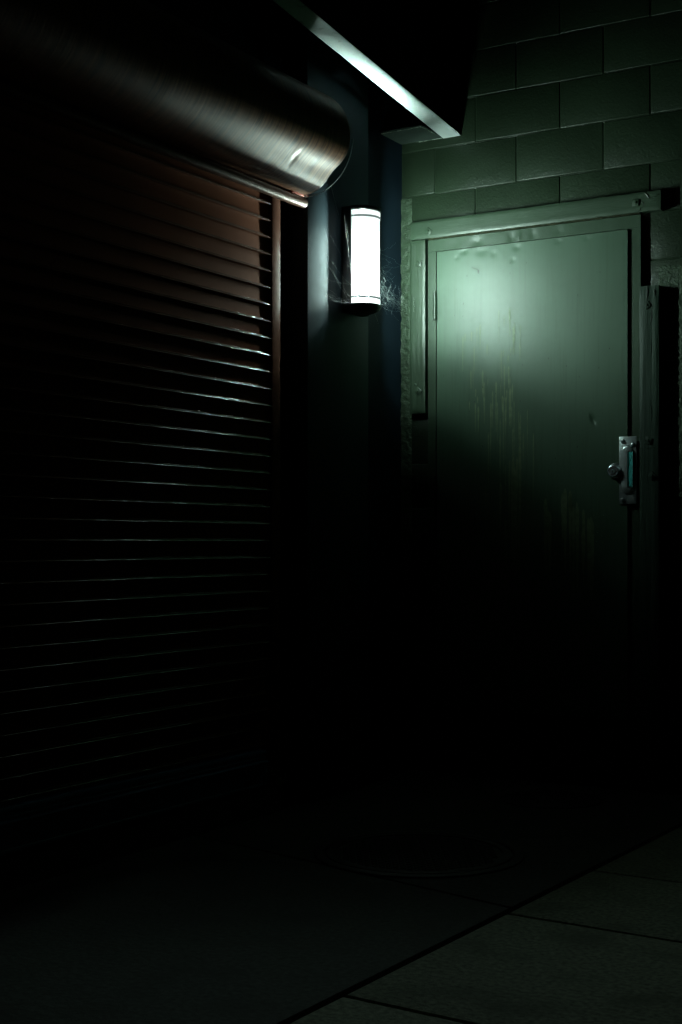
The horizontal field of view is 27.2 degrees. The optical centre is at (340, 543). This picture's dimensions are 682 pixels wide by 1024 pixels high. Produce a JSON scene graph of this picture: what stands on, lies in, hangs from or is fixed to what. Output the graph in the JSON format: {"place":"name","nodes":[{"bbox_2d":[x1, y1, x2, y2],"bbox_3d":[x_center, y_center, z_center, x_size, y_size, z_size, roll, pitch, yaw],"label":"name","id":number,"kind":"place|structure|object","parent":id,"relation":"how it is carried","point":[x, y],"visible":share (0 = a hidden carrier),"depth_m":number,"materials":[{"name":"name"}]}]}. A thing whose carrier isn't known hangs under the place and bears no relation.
{"place":"outdoors","nodes":[
{"label":"outdoors","id":0,"kind":"place"},
{"bbox_2d":[0,764,177,803],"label":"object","id":1,"kind":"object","parent":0,"point":[86,784],"depth_m":6.93,"materials":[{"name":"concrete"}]},
{"bbox_2d":[145,0,401,807],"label":"side wall","id":2,"kind":"structure","parent":1,"relation":"on","point":[258,29],"depth_m":6.26,"materials":[{"name":"blue paint"}]},
{"bbox_2d":[0,0,352,856],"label":"roller shutter","id":3,"kind":"object","parent":2,"relation":"attached to","point":[156,164],"visible":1,"depth_m":4.69,"materials":[{"name":"paint"}]},
{"bbox_2d":[288,13,367,805],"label":"wall pier","id":4,"kind":"structure","parent":2,"relation":"attached to","point":[327,546],"depth_m":5.71,"materials":[{"name":"paint"}]},
{"bbox_2d":[342,205,380,316],"bbox_3d":[0.100,-1.169,5.851,0.130,0.436,0.167,0,0,31],"label":"wall lamp","id":5,"kind":"object","parent":4,"relation":"attached to","point":[361,222],"visible":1,"depth_m":5.81,"materials":[{"name":"metal"}]},
{"bbox_2d":[326,218,351,303],"bbox_3d":[-0.013,-1.157,5.735,0.027,0.356,0.166,0,0,43],"label":"cobweb","id":6,"kind":"object","parent":5,"relation":"attached to","point":[338,271],"visible":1,"depth_m":5.75,"materials":[{"name":"fabric"}]},
{"bbox_2d":[273,0,460,144],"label":"canopy","id":7,"kind":"object","parent":2,"relation":"attached to","point":[398,51],"visible":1,"depth_m":5.93,"materials":[{"name":"metal"}]},
{"bbox_2d":[400,0,681,794],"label":"block wall","id":8,"kind":"structure","parent":1,"relation":"on","point":[555,101],"depth_m":6.08,"materials":[{"name":"paint"}]},
{"bbox_2d":[372,244,406,314],"bbox_3d":[0.204,-1.159,6.166,0.135,0.384,0.560,0,0,18],"label":"cobweb","id":9,"kind":"object","parent":8,"relation":"attached to","point":[383,294],"visible":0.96,"depth_m":6.12,"materials":[{"name":"fabric"}]},
{"bbox_2d":[410,240,427,413],"bbox_3d":[0.350,-0.978,6.381,0.080,0.782,0.050,0,0,31],"label":"trim board","id":10,"kind":"object","parent":8,"relation":"attached to","point":[418,326],"depth_m":6.37,"materials":[{"name":"paint"}]},
{"bbox_2d":[428,214,644,721],"bbox_3d":[0.837,-0.312,6.138,0.990,2.104,0.163,0,0,31],"label":"door frame","id":11,"kind":"structure","parent":8,"relation":"attached to","point":[533,472],"depth_m":6.08,"materials":[{"name":"paint"}]},
{"bbox_2d":[437,229,628,719],"bbox_3d":[0.822,-0.286,6.116,0.888,2.042,0.049,0,0,31],"label":"door leaf","id":12,"kind":"structure","parent":11,"relation":"in","point":[533,336],"depth_m":6.08,"materials":[{"name":"paint"}]},
{"bbox_2d":[410,190,663,240],"bbox_3d":[0.820,-1.408,6.100,1.164,0.090,0.050,0,0,31],"label":"trim board","id":13,"kind":"object","parent":8,"relation":"attached to","point":[591,209],"depth_m":6.06,"materials":[{"name":"paint"}]},
{"bbox_2d":[639,285,661,788],"bbox_3d":[1.277,-0.026,5.824,0.084,2.072,0.054,0,0,31],"label":"trim board","id":14,"kind":"object","parent":8,"relation":"attached to","point":[650,514],"depth_m":5.81,"materials":[{"name":"paint"}]},
{"bbox_2d":[0,770,681,1023],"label":"apron","id":15,"kind":"object","parent":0,"point":[269,918],"visible":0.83,"depth_m":4.01,"materials":[{"name":"concrete"}]},
{"bbox_2d":[0,785,283,892],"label":"door sill","id":16,"kind":"structure","parent":15,"relation":"on","point":[27,867],"depth_m":4.68,"materials":[{"name":"concrete"}]},
{"bbox_2d":[314,831,523,878],"bbox_3d":[0.258,1.051,4.681,0.694,0.058,0.694,0,0,31],"label":"manhole cover","id":17,"kind":"object","parent":15,"relation":"on","point":[419,854],"visible":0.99,"depth_m":4.64,"materials":[{"name":"metal"}]},
{"bbox_2d":[290,826,681,1023],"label":"sidewalk","id":18,"kind":"structure","parent":0,"point":[602,945],"depth_m":3.43,"materials":[{"name":"concrete"}]}
]}

